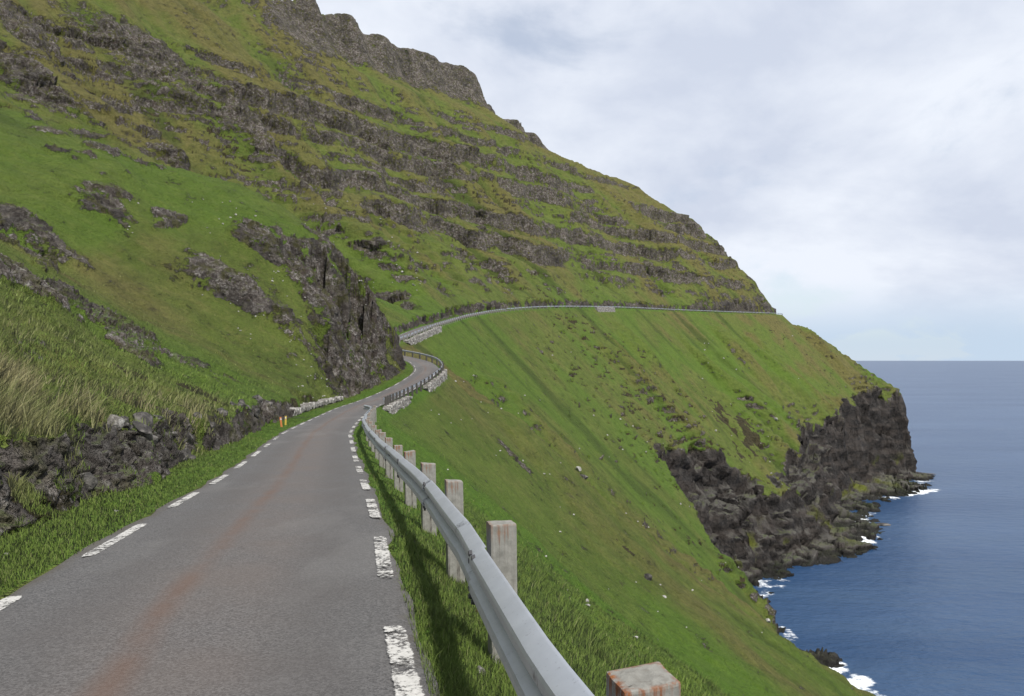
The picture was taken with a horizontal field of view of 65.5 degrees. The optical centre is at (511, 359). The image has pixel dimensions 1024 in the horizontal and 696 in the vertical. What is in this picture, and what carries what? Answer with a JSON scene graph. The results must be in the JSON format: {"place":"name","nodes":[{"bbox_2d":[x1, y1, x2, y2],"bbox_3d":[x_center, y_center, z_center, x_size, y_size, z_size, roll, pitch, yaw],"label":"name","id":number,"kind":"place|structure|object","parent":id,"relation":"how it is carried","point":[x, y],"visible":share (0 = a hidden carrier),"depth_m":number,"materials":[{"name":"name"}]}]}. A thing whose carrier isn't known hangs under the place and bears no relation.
{"place":"outdoors","nodes":[
{"label":"outdoors","id":0,"kind":"place"},
{"bbox_2d":[0,308,778,695],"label":"road","id":1,"kind":"structure","parent":0,"point":[268,568],"depth_m":5.76,"materials":[{"name":"grey asphalt"}]},
{"bbox_2d":[0,0,934,695],"bbox_3d":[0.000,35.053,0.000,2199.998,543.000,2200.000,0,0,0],"label":"hillside","id":2,"kind":"structure","parent":0,"point":[312,138],"depth_m":218.43,"materials":[{"name":"green plant"}]},
{"bbox_2d":[79,472,97,491],"bbox_3d":[-6.413,1.832,11.967,0.333,0.310,0.231,-24,45,-35],"label":"bank rock","id":3,"kind":"object","parent":2,"relation":"on","point":[90,481],"visible":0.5,"depth_m":11.94,"materials":[{"name":"grey stone"}]},
{"bbox_2d":[103,424,116,435],"bbox_3d":[-7.284,1.268,14.327,0.379,0.299,0.187,-5,24,21],"label":"bank rock","id":4,"kind":"object","parent":2,"relation":"on","point":[113,429],"visible":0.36,"depth_m":14.23,"materials":[{"name":"grey stone"}]},
{"bbox_2d":[107,414,124,430],"bbox_3d":[-7.279,1.168,14.655,0.176,0.349,0.331,0,0,31],"label":"boulder","id":5,"kind":"object","parent":2,"relation":"on","point":[118,423],"visible":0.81,"depth_m":14.59,"materials":[{"name":"grey stone"}]},
{"bbox_2d":[120,416,128,422],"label":"bank rock","id":6,"kind":"object","parent":2,"relation":"on","point":[126,418],"visible":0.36,"depth_m":15.49,"materials":[{"name":"grey stone"}]},
{"bbox_2d":[123,422,132,429],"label":"bank rock","id":7,"kind":"object","parent":2,"relation":"on","point":[128,426],"visible":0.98,"depth_m":14.73,"materials":[{"name":"grey stone"}]},
{"bbox_2d":[132,420,152,440],"bbox_3d":[-7.186,1.403,15.444,0.411,0.376,0.549,36,-10,35],"label":"bank rock","id":8,"kind":"object","parent":2,"relation":"on","point":[142,429],"visible":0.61,"depth_m":15.32,"materials":[{"name":"grey stone"}]},
{"bbox_2d":[132,411,152,426],"bbox_3d":[-7.936,1.331,17.076,0.408,0.467,0.476,0,0,0],"label":"bank rock","id":9,"kind":"object","parent":2,"relation":"on","point":[146,417],"visible":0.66,"depth_m":16.99,"materials":[{"name":"grey stone"}]},
{"bbox_2d":[152,435,157,444],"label":"bank rock","id":10,"kind":"object","parent":2,"relation":"on","point":[155,440],"visible":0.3,"depth_m":16.74,"materials":[{"name":"grey stone"}]},
{"bbox_2d":[181,447,190,453],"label":"bank rock","id":11,"kind":"object","parent":2,"relation":"on","point":[185,450],"visible":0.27,"depth_m":20.11,"materials":[{"name":"grey stone"}]},
{"bbox_2d":[184,432,192,441],"bbox_3d":[-8.889,2.121,21.766,0.300,0.304,0.374,-21,30,-17],"label":"bank rock","id":12,"kind":"object","parent":2,"relation":"on","point":[188,437],"visible":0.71,"depth_m":21.64,"materials":[{"name":"grey stone"}]},
{"bbox_2d":[184,453,195,459],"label":"bank rock","id":13,"kind":"object","parent":2,"relation":"on","point":[191,456],"visible":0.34,"depth_m":19.95,"materials":[{"name":"grey stone"}]},
{"bbox_2d":[192,412,201,418],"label":"bank rock","id":14,"kind":"object","parent":2,"relation":"on","point":[195,413],"visible":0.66,"depth_m":23.08,"materials":[{"name":"grey stone"}]},
{"bbox_2d":[215,408,226,416],"bbox_3d":[-9.891,1.808,27.017,0.324,0.384,0.364,0,0,41],"label":"bank rock","id":15,"kind":"object","parent":2,"relation":"on","point":[220,410],"visible":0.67,"depth_m":26.95,"materials":[{"name":"grey stone"}]},
{"bbox_2d":[254,408,259,416],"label":"bank rock","id":16,"kind":"object","parent":2,"relation":"on","point":[256,412],"visible":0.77,"depth_m":35.35,"materials":[{"name":"grey stone"}]},
{"bbox_2d":[252,395,262,403],"bbox_3d":[-12.098,1.871,37.849,0.292,0.470,0.541,-7,-7,43],"label":"bank rock","id":17,"kind":"object","parent":2,"relation":"on","point":[259,398],"visible":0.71,"depth_m":37.78,"materials":[{"name":"grey stone"}]},
{"bbox_2d":[289,396,343,416],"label":"stone wall","id":18,"kind":"structure","parent":2,"relation":"on","point":[305,407],"depth_m":56.11,"materials":[{"name":"grey stone"}]},
{"bbox_2d":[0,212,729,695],"bbox_3d":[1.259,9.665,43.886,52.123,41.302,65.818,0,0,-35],"label":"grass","id":19,"kind":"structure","parent":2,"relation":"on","point":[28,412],"depth_m":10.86,"materials":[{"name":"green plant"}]},
{"bbox_2d":[383,396,412,413],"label":"stone wall","id":20,"kind":"structure","parent":2,"relation":"on","point":[394,407],"depth_m":66.39,"materials":[{"name":"grey stone"}]},
{"bbox_2d":[383,349,443,405],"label":"guardrail","id":21,"kind":"object","parent":2,"relation":"on","point":[387,399],"visible":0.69,"depth_m":79.56,"materials":[{"name":"grey metal"}]},
{"bbox_2d":[404,326,441,344],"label":"stone wall","id":22,"kind":"structure","parent":2,"relation":"on","point":[415,339],"depth_m":152.21,"materials":[{"name":"grey stone"}]},
{"bbox_2d":[423,369,447,391],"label":"stone wall","id":23,"kind":"structure","parent":2,"relation":"on","point":[432,385],"depth_m":85.66,"materials":[{"name":"grey stone"}]},
{"bbox_2d":[399,309,505,342],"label":"guardrail","id":24,"kind":"object","parent":2,"relation":"on","point":[417,331],"visible":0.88,"depth_m":184.87,"materials":[{"name":"grey metal"}]},
{"bbox_2d":[476,666,485,674],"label":"rock","id":25,"kind":"object","parent":2,"relation":"on","point":[480,668],"visible":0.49,"depth_m":4.67,"materials":[{"name":"grey stone"}]},
{"bbox_2d":[362,405,680,695],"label":"guardrail","id":26,"kind":"object","parent":2,"relation":"on","point":[532,661],"visible":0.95,"depth_m":4.21,"materials":[{"name":"grey metal"}]},
{"bbox_2d":[595,307,614,311],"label":"stone wall","id":27,"kind":"structure","parent":2,"relation":"on","point":[605,309],"depth_m":346.07,"materials":[{"name":"grey stone"}]},
{"bbox_2d":[506,306,782,314],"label":"guardrail","id":28,"kind":"object","parent":2,"relation":"on","point":[621,308],"visible":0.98,"depth_m":350.10,"materials":[{"name":"grey metal"}]},
{"bbox_2d":[644,573,651,580],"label":"boulder","id":29,"kind":"object","parent":2,"relation":"on","point":[647,576],"visible":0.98,"depth_m":85.09,"materials":[{"name":"grey stone"}]},
{"bbox_2d":[292,0,1023,360],"label":"sky","id":30,"kind":"structure","parent":0,"point":[861,162],"materials":[{"name":"white"}]},
{"bbox_2d":[753,361,1023,695],"bbox_3d":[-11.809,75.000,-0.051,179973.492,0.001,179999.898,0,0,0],"label":"sea","id":31,"kind":"structure","parent":0,"point":[926,598],"depth_m":283.61,"materials":[{"name":"liquid"}]},
{"bbox_2d":[876,523,890,525],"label":"foam","id":32,"kind":"object","parent":31,"relation":"in","point":[883,524],"visible":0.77,"depth_m":360.01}
]}

